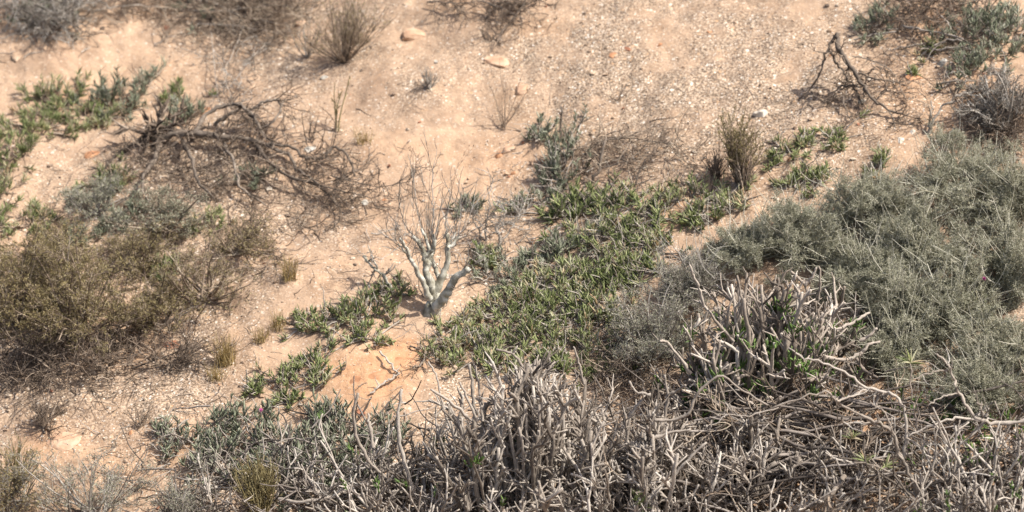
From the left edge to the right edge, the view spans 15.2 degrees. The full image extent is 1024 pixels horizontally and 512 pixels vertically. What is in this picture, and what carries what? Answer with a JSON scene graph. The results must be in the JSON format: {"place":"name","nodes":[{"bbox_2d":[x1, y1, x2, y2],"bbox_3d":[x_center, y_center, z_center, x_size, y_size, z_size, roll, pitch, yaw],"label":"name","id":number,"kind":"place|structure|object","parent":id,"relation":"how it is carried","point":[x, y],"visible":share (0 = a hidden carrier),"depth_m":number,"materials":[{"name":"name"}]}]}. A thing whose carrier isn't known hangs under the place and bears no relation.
{"place":"outdoors","nodes":[
{"label":"outdoors","id":0,"kind":"place"},
{"bbox_2d":[0,0,1023,511],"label":"ground","id":1,"kind":"structure","parent":0,"point":[444,128],"depth_m":15.51,"materials":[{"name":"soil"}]},
{"bbox_2d":[0,120,44,172],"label":"succulent clump","id":2,"kind":"object","parent":1,"relation":"on","point":[25,146],"visible":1,"depth_m":15.84,"materials":[{"name":"green plant"}]},
{"bbox_2d":[0,444,59,511],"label":"twiggy shrub","id":3,"kind":"object","parent":1,"relation":"on","point":[18,483],"visible":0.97,"depth_m":14.26,"materials":[{"name":"grey plant"}]},
{"bbox_2d":[0,196,67,235],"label":"succulent clump","id":4,"kind":"object","parent":1,"relation":"on","point":[35,208],"visible":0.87,"depth_m":15.52,"materials":[{"name":"green plant"}]},
{"bbox_2d":[0,99,83,140],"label":"succulent clump","id":5,"kind":"object","parent":1,"relation":"on","point":[26,123],"visible":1,"depth_m":16.01,"materials":[{"name":"green plant"}]},
{"bbox_2d":[0,218,88,338],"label":"olive shrub","id":6,"kind":"object","parent":1,"relation":"on","point":[5,264],"visible":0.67,"depth_m":15.03,"materials":[{"name":"green plant"}]},
{"bbox_2d":[22,391,71,437],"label":"twiggy shrub","id":7,"kind":"object","parent":1,"relation":"on","point":[45,420],"visible":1,"depth_m":14.59,"materials":[{"name":"grey plant"}]},
{"bbox_2d":[7,66,94,114],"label":"succulent clump","id":8,"kind":"object","parent":1,"relation":"on","point":[51,97],"visible":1,"depth_m":16.17,"materials":[{"name":"green plant"}]},
{"bbox_2d":[0,0,114,62],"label":"dead shrub","id":9,"kind":"object","parent":1,"relation":"on","point":[56,12],"visible":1,"depth_m":16.45,"materials":[{"name":"brown plant"}]},
{"bbox_2d":[28,90,123,132],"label":"succulent clump","id":10,"kind":"object","parent":1,"relation":"on","point":[92,108],"visible":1,"depth_m":16.06,"materials":[{"name":"green plant"}]},
{"bbox_2d":[1,434,169,511],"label":"twiggy shrub","id":11,"kind":"object","parent":1,"relation":"on","point":[110,486],"visible":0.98,"depth_m":14.22,"materials":[{"name":"grey plant"}]},
{"bbox_2d":[0,209,185,355],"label":"olive shrub","id":12,"kind":"object","parent":1,"relation":"on","point":[67,282],"visible":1,"depth_m":14.87,"materials":[{"name":"green plant"}]},
{"bbox_2d":[51,169,145,231],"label":"sparse scrub","id":13,"kind":"object","parent":1,"relation":"on","point":[77,199],"visible":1,"depth_m":15.51,"materials":[{"name":"grey plant"}]},
{"bbox_2d":[55,56,166,122],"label":"succulent clump","id":14,"kind":"object","parent":1,"relation":"on","point":[108,99],"visible":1,"depth_m":16.14,"materials":[{"name":"green plant"}]},
{"bbox_2d":[0,273,239,416],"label":"dead shrub","id":15,"kind":"object","parent":1,"relation":"on","point":[15,358],"visible":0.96,"depth_m":14.80,"materials":[{"name":"brown plant"}]},
{"bbox_2d":[85,218,198,278],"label":"sparse scrub","id":16,"kind":"object","parent":1,"relation":"on","point":[153,248],"visible":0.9,"depth_m":15.23,"materials":[{"name":"green plant"}]},
{"bbox_2d":[92,258,209,331],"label":"twiggy shrub","id":17,"kind":"object","parent":1,"relation":"on","point":[160,296],"visible":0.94,"depth_m":14.97,"materials":[{"name":"brown plant"}]},
{"bbox_2d":[99,183,210,239],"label":"sparse scrub","id":18,"kind":"object","parent":1,"relation":"on","point":[171,209],"visible":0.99,"depth_m":15.35,"materials":[{"name":"grey plant"}]},
{"bbox_2d":[145,409,211,461],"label":"succulent clump","id":19,"kind":"object","parent":1,"relation":"on","point":[164,425],"visible":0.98,"depth_m":14.43,"materials":[{"name":"green plant"}]},
{"bbox_2d":[139,444,219,511],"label":"twiggy shrub","id":20,"kind":"object","parent":1,"relation":"on","point":[170,505],"visible":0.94,"depth_m":14.10,"materials":[{"name":"grey plant"}]},
{"bbox_2d":[59,0,326,52],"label":"dead shrub","id":21,"kind":"object","parent":1,"relation":"on","point":[239,14],"visible":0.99,"depth_m":16.49,"materials":[{"name":"plant"}]},
{"bbox_2d":[148,206,262,313],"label":"twiggy shrub","id":22,"kind":"object","parent":1,"relation":"on","point":[210,287],"visible":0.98,"depth_m":15.02,"materials":[{"name":"brown plant"}]},
{"bbox_2d":[177,423,256,485],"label":"succulent clump","id":23,"kind":"object","parent":1,"relation":"on","point":[217,443],"visible":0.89,"depth_m":14.31,"materials":[{"name":"green plant"}]},
{"bbox_2d":[182,9,279,130],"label":"fallen branch","id":24,"kind":"object","parent":1,"relation":"on","point":[227,62],"visible":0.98,"depth_m":16.20,"materials":[{"name":"wood"}]},
{"bbox_2d":[192,206,278,273],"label":"sparse scrub","id":25,"kind":"object","parent":1,"relation":"on","point":[251,232],"visible":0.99,"depth_m":15.20,"materials":[{"name":"green plant"}]},
{"bbox_2d":[206,392,273,434],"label":"succulent clump","id":26,"kind":"object","parent":1,"relation":"on","point":[230,412],"visible":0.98,"depth_m":14.47,"materials":[{"name":"green plant"}]},
{"bbox_2d":[228,450,282,511],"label":"broom shrub","id":27,"kind":"object","parent":1,"relation":"on","point":[257,490],"visible":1,"depth_m":13.99,"materials":[{"name":"green plant"}]},
{"bbox_2d":[224,397,295,454],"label":"succulent clump","id":28,"kind":"object","parent":1,"relation":"on","point":[266,421],"visible":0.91,"depth_m":14.38,"materials":[{"name":"green plant"}]},
{"bbox_2d":[86,74,442,280],"bbox_3d":[-1.040,-0.360,15.529,0.946,0.637,1.427,-12,19,-37],"label":"dead shrub","id":29,"kind":"object","parent":1,"relation":"on","point":[154,130],"visible":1,"depth_m":15.65,"materials":[{"name":"plant"}]},
{"bbox_2d":[120,378,430,511],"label":"dry shrub","id":30,"kind":"object","parent":1,"relation":"on","point":[299,482],"visible":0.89,"depth_m":14.07,"materials":[{"name":"grey plant"}]},
{"bbox_2d":[254,353,316,387],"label":"succulent clump","id":31,"kind":"object","parent":1,"relation":"on","point":[284,373],"visible":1,"depth_m":14.63,"materials":[{"name":"green plant"}]},
{"bbox_2d":[254,416,344,478],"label":"succulent clump","id":32,"kind":"object","parent":1,"relation":"on","point":[311,448],"visible":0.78,"depth_m":14.26,"materials":[{"name":"grey plant"}]},
{"bbox_2d":[255,440,367,511],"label":"succulent clump","id":33,"kind":"object","parent":1,"relation":"on","point":[283,465],"visible":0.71,"depth_m":14.16,"materials":[{"name":"grey plant"}]},
{"bbox_2d":[278,473,373,511],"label":"fallen branch","id":34,"kind":"object","parent":1,"relation":"on","point":[331,496],"visible":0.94,"depth_m":13.92,"materials":[{"name":"grey wood"}]},
{"bbox_2d":[275,0,398,63],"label":"broom shrub","id":35,"kind":"object","parent":1,"relation":"on","point":[346,50],"visible":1,"depth_m":16.11,"materials":[{"name":"brown plant"}]},
{"bbox_2d":[289,397,397,461],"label":"succulent clump","id":36,"kind":"object","parent":1,"relation":"on","point":[343,426],"visible":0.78,"depth_m":14.37,"materials":[{"name":"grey plant"}]},
{"bbox_2d":[309,287,377,337],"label":"succulent clump","id":37,"kind":"object","parent":1,"relation":"on","point":[331,311],"visible":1,"depth_m":14.81,"materials":[{"name":"green plant"}]},
{"bbox_2d":[320,279,401,341],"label":"succulent clump","id":38,"kind":"object","parent":1,"relation":"on","point":[367,296],"visible":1,"depth_m":14.82,"materials":[{"name":"green plant"}]},
{"bbox_2d":[331,311,415,350],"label":"succulent clump","id":39,"kind":"object","parent":1,"relation":"on","point":[363,334],"visible":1,"depth_m":14.70,"materials":[{"name":"green plant"}]},
{"bbox_2d":[346,401,411,451],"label":"succulent clump","id":40,"kind":"object","parent":1,"relation":"on","point":[383,428],"visible":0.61,"depth_m":14.29,"materials":[{"name":"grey plant"}]},
{"bbox_2d":[229,376,618,511],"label":"thick stemmed shrub","id":41,"kind":"object","parent":1,"relation":"on","point":[380,484],"visible":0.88,"depth_m":13.93,"materials":[{"name":"grey plant"}]},
{"bbox_2d":[370,134,491,316],"bbox_3d":[-0.306,-0.109,14.739,0.462,0.742,0.426,0,15,0],"label":"pale barked succulent","id":42,"kind":"object","parent":1,"relation":"on","point":[437,300],"visible":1,"depth_m":14.78,"materials":[{"name":"grey plant"}]},
{"bbox_2d":[417,330,466,375],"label":"succulent clump","id":43,"kind":"object","parent":1,"relation":"on","point":[442,360],"visible":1,"depth_m":14.60,"materials":[{"name":"green plant"}]},
{"bbox_2d":[417,316,507,358],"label":"succulent clump","id":44,"kind":"object","parent":1,"relation":"on","point":[459,335],"visible":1,"depth_m":14.69,"materials":[{"name":"green plant"}]},
{"bbox_2d":[438,327,525,378],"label":"succulent clump","id":45,"kind":"object","parent":1,"relation":"on","point":[491,352],"visible":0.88,"depth_m":14.60,"materials":[{"name":"green plant"}]},
{"bbox_2d":[425,0,557,51],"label":"dead shrub","id":46,"kind":"object","parent":1,"relation":"on","point":[495,4],"visible":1,"depth_m":16.11,"materials":[{"name":"brown plant"}]},
{"bbox_2d":[458,168,544,254],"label":"dead shrub","id":47,"kind":"object","parent":1,"relation":"on","point":[486,226],"visible":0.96,"depth_m":15.13,"materials":[{"name":"grey plant"}]},
{"bbox_2d":[309,346,694,511],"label":"thick stemmed shrub","id":48,"kind":"object","parent":1,"relation":"on","point":[538,425],"visible":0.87,"depth_m":13.80,"materials":[{"name":"grey plant"}]},
{"bbox_2d":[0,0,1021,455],"bbox_3d":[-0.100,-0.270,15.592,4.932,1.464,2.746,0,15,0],"label":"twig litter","id":49,"kind":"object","parent":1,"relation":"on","point":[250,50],"visible":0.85,"depth_m":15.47,"materials":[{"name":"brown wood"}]},
{"bbox_2d":[450,265,574,342],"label":"succulent clump","id":50,"kind":"object","parent":1,"relation":"on","point":[508,299],"visible":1,"depth_m":14.81,"materials":[{"name":"green plant"}]},
{"bbox_2d":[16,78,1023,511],"bbox_3d":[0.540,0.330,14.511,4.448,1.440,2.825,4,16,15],"label":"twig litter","id":51,"kind":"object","parent":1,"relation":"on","point":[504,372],"visible":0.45,"depth_m":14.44,"materials":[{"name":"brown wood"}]},
{"bbox_2d":[473,303,575,367],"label":"succulent clump","id":52,"kind":"object","parent":1,"relation":"on","point":[510,336],"visible":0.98,"depth_m":14.66,"materials":[{"name":"green plant"}]},
{"bbox_2d":[459,240,598,305],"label":"succulent clump","id":53,"kind":"object","parent":1,"relation":"on","point":[500,283],"visible":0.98,"depth_m":15.00,"materials":[{"name":"green plant"}]},
{"bbox_2d":[482,276,599,359],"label":"succulent clump","id":54,"kind":"object","parent":1,"relation":"on","point":[559,334],"visible":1,"depth_m":14.71,"materials":[{"name":"green plant"}]},
{"bbox_2d":[501,337,594,377],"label":"succulent clump","id":55,"kind":"object","parent":1,"relation":"on","point":[556,356],"visible":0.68,"depth_m":14.52,"materials":[{"name":"green plant"}]},
{"bbox_2d":[493,161,621,240],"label":"succulent clump","id":56,"kind":"object","parent":1,"relation":"on","point":[558,209],"visible":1,"depth_m":15.21,"materials":[{"name":"green plant"}]},
{"bbox_2d":[516,214,604,268],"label":"succulent clump","id":57,"kind":"object","parent":1,"relation":"on","point":[555,238],"visible":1,"depth_m":15.03,"materials":[{"name":"green plant"}]},
{"bbox_2d":[504,251,617,328],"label":"succulent clump","id":58,"kind":"object","parent":1,"relation":"on","point":[563,272],"visible":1,"depth_m":14.84,"materials":[{"name":"green plant"}]},
{"bbox_2d":[529,102,594,195],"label":"succulent clump","id":59,"kind":"object","parent":1,"relation":"on","point":[553,163],"visible":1,"depth_m":15.41,"materials":[{"name":"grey plant"}]},
{"bbox_2d":[529,314,630,368],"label":"succulent clump","id":60,"kind":"object","parent":1,"relation":"on","point":[587,350],"visible":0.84,"depth_m":14.59,"materials":[{"name":"green plant"}]},
{"bbox_2d":[555,274,640,342],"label":"succulent clump","id":61,"kind":"object","parent":1,"relation":"on","point":[594,293],"visible":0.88,"depth_m":14.69,"materials":[{"name":"green plant"}]},
{"bbox_2d":[535,188,661,264],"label":"succulent clump","id":62,"kind":"object","parent":1,"relation":"on","point":[598,231],"visible":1,"depth_m":15.01,"materials":[{"name":"green plant"}]},
{"bbox_2d":[568,175,657,238],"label":"succulent clump","id":63,"kind":"object","parent":1,"relation":"on","point":[605,197],"visible":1,"depth_m":15.13,"materials":[{"name":"green plant"}]},
{"bbox_2d":[564,228,671,309],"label":"succulent clump","id":64,"kind":"object","parent":1,"relation":"on","point":[608,258],"visible":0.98,"depth_m":14.84,"materials":[{"name":"green plant"}]},
{"bbox_2d":[565,300,688,423],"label":"dead shrub","id":65,"kind":"object","parent":1,"relation":"on","point":[623,374],"visible":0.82,"depth_m":14.38,"materials":[{"name":"grey plant"}]},
{"bbox_2d":[605,247,671,295],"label":"succulent clump","id":66,"kind":"object","parent":1,"relation":"on","point":[634,274],"visible":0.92,"depth_m":14.80,"materials":[{"name":"green plant"}]},
{"bbox_2d":[559,88,722,187],"bbox_3d":[0.509,-0.463,15.252,0.658,0.365,0.562,0,15,0],"label":"dead shrub","id":67,"kind":"object","parent":1,"relation":"on","point":[605,141],"visible":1,"depth_m":15.30,"materials":[{"name":"plant"}]},
{"bbox_2d":[610,220,696,266],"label":"succulent clump","id":68,"kind":"object","parent":1,"relation":"on","point":[648,243],"visible":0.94,"depth_m":14.88,"materials":[{"name":"green plant"}]},
{"bbox_2d":[602,269,711,372],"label":"twiggy shrub","id":69,"kind":"object","parent":1,"relation":"on","point":[635,324],"visible":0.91,"depth_m":14.44,"materials":[{"name":"grey plant"}]},
{"bbox_2d":[502,373,819,511],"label":"thick stemmed shrub","id":70,"kind":"object","parent":1,"relation":"on","point":[651,458],"visible":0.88,"depth_m":13.65,"materials":[{"name":"grey plant"}]},
{"bbox_2d":[618,183,710,247],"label":"succulent clump","id":71,"kind":"object","parent":1,"relation":"on","point":[654,202],"visible":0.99,"depth_m":15.03,"materials":[{"name":"green plant"}]},
{"bbox_2d":[619,218,745,344],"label":"fine shrub","id":72,"kind":"object","parent":1,"relation":"on","point":[704,277],"visible":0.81,"depth_m":14.57,"materials":[{"name":"grey plant"}]},
{"bbox_2d":[636,167,758,225],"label":"succulent clump","id":73,"kind":"object","parent":1,"relation":"on","point":[692,184],"visible":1,"depth_m":15.06,"materials":[{"name":"green plant"}]},
{"bbox_2d":[675,180,763,232],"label":"succulent clump","id":74,"kind":"object","parent":1,"relation":"on","point":[721,199],"visible":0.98,"depth_m":14.97,"materials":[{"name":"green plant"}]},
{"bbox_2d":[670,189,811,275],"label":"fine shrub","id":75,"kind":"object","parent":1,"relation":"on","point":[750,247],"visible":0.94,"depth_m":14.65,"materials":[{"name":"grey plant"}]},
{"bbox_2d":[712,105,769,185],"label":"broom shrub","id":76,"kind":"object","parent":1,"relation":"on","point":[737,155],"visible":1,"depth_m":15.03,"materials":[{"name":"green plant"}]},
{"bbox_2d":[674,400,832,511],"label":"thick stemmed shrub","id":77,"kind":"object","parent":1,"relation":"on","point":[759,460],"visible":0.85,"depth_m":13.67,"materials":[{"name":"grey plant"}]},
{"bbox_2d":[618,265,927,439],"bbox_3d":[0.941,0.353,14.133,1.125,0.687,0.901,0,15,0],"label":"thick stemmed shrub","id":78,"kind":"object","parent":1,"relation":"on","point":[766,333],"visible":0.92,"depth_m":14.05,"materials":[{"name":"grey plant"}]},
{"bbox_2d":[574,242,1023,511],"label":"thick stemmed shrub","id":79,"kind":"object","parent":1,"relation":"on","point":[801,505],"visible":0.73,"depth_m":13.62,"materials":[{"name":"grey plant"}]},
{"bbox_2d":[587,337,1023,511],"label":"brushwood pile","id":80,"kind":"object","parent":1,"relation":"on","point":[797,421],"visible":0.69,"depth_m":13.76,"materials":[{"name":"grey wood"}]},
{"bbox_2d":[752,173,877,292],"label":"fine shrub","id":81,"kind":"object","parent":1,"relation":"on","point":[801,233],"visible":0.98,"depth_m":14.60,"materials":[{"name":"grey plant"}]},
{"bbox_2d":[702,345,946,509],"bbox_3d":[1.083,0.624,13.418,0.867,0.627,0.212,-1,15,-5],"label":"fallen branch","id":82,"kind":"object","parent":1,"relation":"on","point":[894,437],"visible":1,"depth_m":13.42,"materials":[{"name":"grey wood"}]},
{"bbox_2d":[788,32,926,130],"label":"fallen branch","id":83,"kind":"object","parent":1,"relation":"on","point":[840,51],"visible":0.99,"depth_m":15.29,"materials":[{"name":"brown wood"}]},
{"bbox_2d":[788,209,945,313],"bbox_3d":[1.291,-0.007,14.497,0.613,0.384,0.631,13,20,40],"label":"fine shrub","id":84,"kind":"object","parent":1,"relation":"on","point":[863,268],"visible":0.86,"depth_m":14.43,"materials":[{"name":"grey plant"}]},
{"bbox_2d":[800,470,936,511],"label":"shrub","id":85,"kind":"object","parent":1,"relation":"on","point":[837,486],"visible":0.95,"depth_m":13.46,"materials":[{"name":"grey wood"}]},
{"bbox_2d":[851,0,900,45],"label":"succulent clump","id":86,"kind":"object","parent":1,"relation":"on","point":[859,21],"visible":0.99,"depth_m":15.72,"materials":[{"name":"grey plant"}]},
{"bbox_2d":[804,145,950,236],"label":"fine shrub","id":87,"kind":"object","parent":1,"relation":"on","point":[869,194],"visible":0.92,"depth_m":14.68,"materials":[{"name":"grey plant"}]},
{"bbox_2d":[838,279,958,390],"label":"fine shrub","id":88,"kind":"object","parent":1,"relation":"on","point":[880,354],"visible":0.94,"depth_m":14.10,"materials":[{"name":"grey plant"}]},
{"bbox_2d":[834,231,992,343],"bbox_3d":[1.513,0.117,14.347,0.512,0.395,0.616,10,18,32],"label":"fine shrub","id":89,"kind":"object","parent":1,"relation":"on","point":[899,296],"visible":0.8,"depth_m":14.24,"materials":[{"name":"grey plant"}]},
{"bbox_2d":[822,177,1007,319],"bbox_3d":[1.601,-0.043,14.563,0.674,0.488,0.681,-11,18,-35],"label":"fine shrub","id":90,"kind":"object","parent":1,"relation":"on","point":[918,217],"visible":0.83,"depth_m":14.52,"materials":[{"name":"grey plant"}]},
{"bbox_2d":[836,372,1023,511],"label":"thick stemmed shrub","id":91,"kind":"object","parent":1,"relation":"on","point":[963,502],"visible":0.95,"depth_m":13.43,"materials":[{"name":"grey plant"}]},
{"bbox_2d":[853,0,1011,70],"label":"shrub","id":92,"kind":"object","parent":1,"relation":"on","point":[927,7],"visible":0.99,"depth_m":15.60,"materials":[{"name":"plant"}]},
{"bbox_2d":[856,229,1023,372],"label":"fine shrub","id":93,"kind":"object","parent":1,"relation":"on","point":[958,299],"visible":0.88,"depth_m":14.21,"materials":[{"name":"grey plant"}]},
{"bbox_2d":[890,112,1022,228],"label":"fine shrub","id":94,"kind":"object","parent":1,"relation":"on","point":[979,167],"visible":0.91,"depth_m":14.74,"materials":[{"name":"grey plant"}]},
{"bbox_2d":[892,325,1023,425],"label":"fine shrub","id":95,"kind":"object","parent":1,"relation":"on","point":[998,395],"visible":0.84,"depth_m":13.85,"materials":[{"name":"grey plant"}]},
{"bbox_2d":[908,349,1023,437],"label":"fallen branch","id":96,"kind":"object","parent":1,"relation":"on","point":[993,423],"visible":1,"depth_m":13.42,"materials":[{"name":"grey wood"}]},
{"bbox_2d":[913,381,1023,509],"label":"thick stemmed shrub","id":97,"kind":"object","parent":1,"relation":"on","point":[1015,456],"visible":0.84,"depth_m":13.53,"materials":[{"name":"grey plant"}]},
{"bbox_2d":[924,0,1023,60],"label":"succulent clump","id":98,"kind":"object","parent":1,"relation":"on","point":[978,26],"visible":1,"depth_m":15.48,"materials":[{"name":"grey plant"}]},
{"bbox_2d":[925,182,1023,304],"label":"fine shrub","id":99,"kind":"object","parent":1,"relation":"on","point":[997,261],"visible":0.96,"depth_m":14.34,"materials":[{"name":"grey plant"}]},
{"bbox_2d":[934,37,1015,92],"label":"succulent clump","id":100,"kind":"object","parent":1,"relation":"on","point":[973,61],"visible":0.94,"depth_m":15.30,"materials":[{"name":"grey plant"}]},
{"bbox_2d":[933,134,1023,252],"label":"fine shrub","id":101,"kind":"object","parent":1,"relation":"on","point":[1017,190],"visible":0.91,"depth_m":14.60,"materials":[{"name":"grey plant"}]},
{"bbox_2d":[943,43,1023,160],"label":"dead shrub","id":102,"kind":"object","parent":1,"relation":"on","point":[1014,124],"visible":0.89,"depth_m":14.99,"materials":[{"name":"grey plant"}]},
{"bbox_2d":[944,286,1023,384],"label":"fine shrub","id":103,"kind":"object","parent":1,"relation":"on","point":[1001,341],"visible":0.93,"depth_m":13.97,"materials":[{"name":"grey plant"}]},
{"bbox_2d":[949,63,1023,131],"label":"twiggy shrub","id":104,"kind":"object","parent":1,"relation":"on","point":[1001,97],"visible":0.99,"depth_m":15.01,"materials":[{"name":"grey plant"}]},
{"bbox_2d":[958,0,1023,52],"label":"succulent clump","id":105,"kind":"object","parent":1,"relation":"on","point":[1009,17],"visible":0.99,"depth_m":15.51,"materials":[{"name":"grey plant"}]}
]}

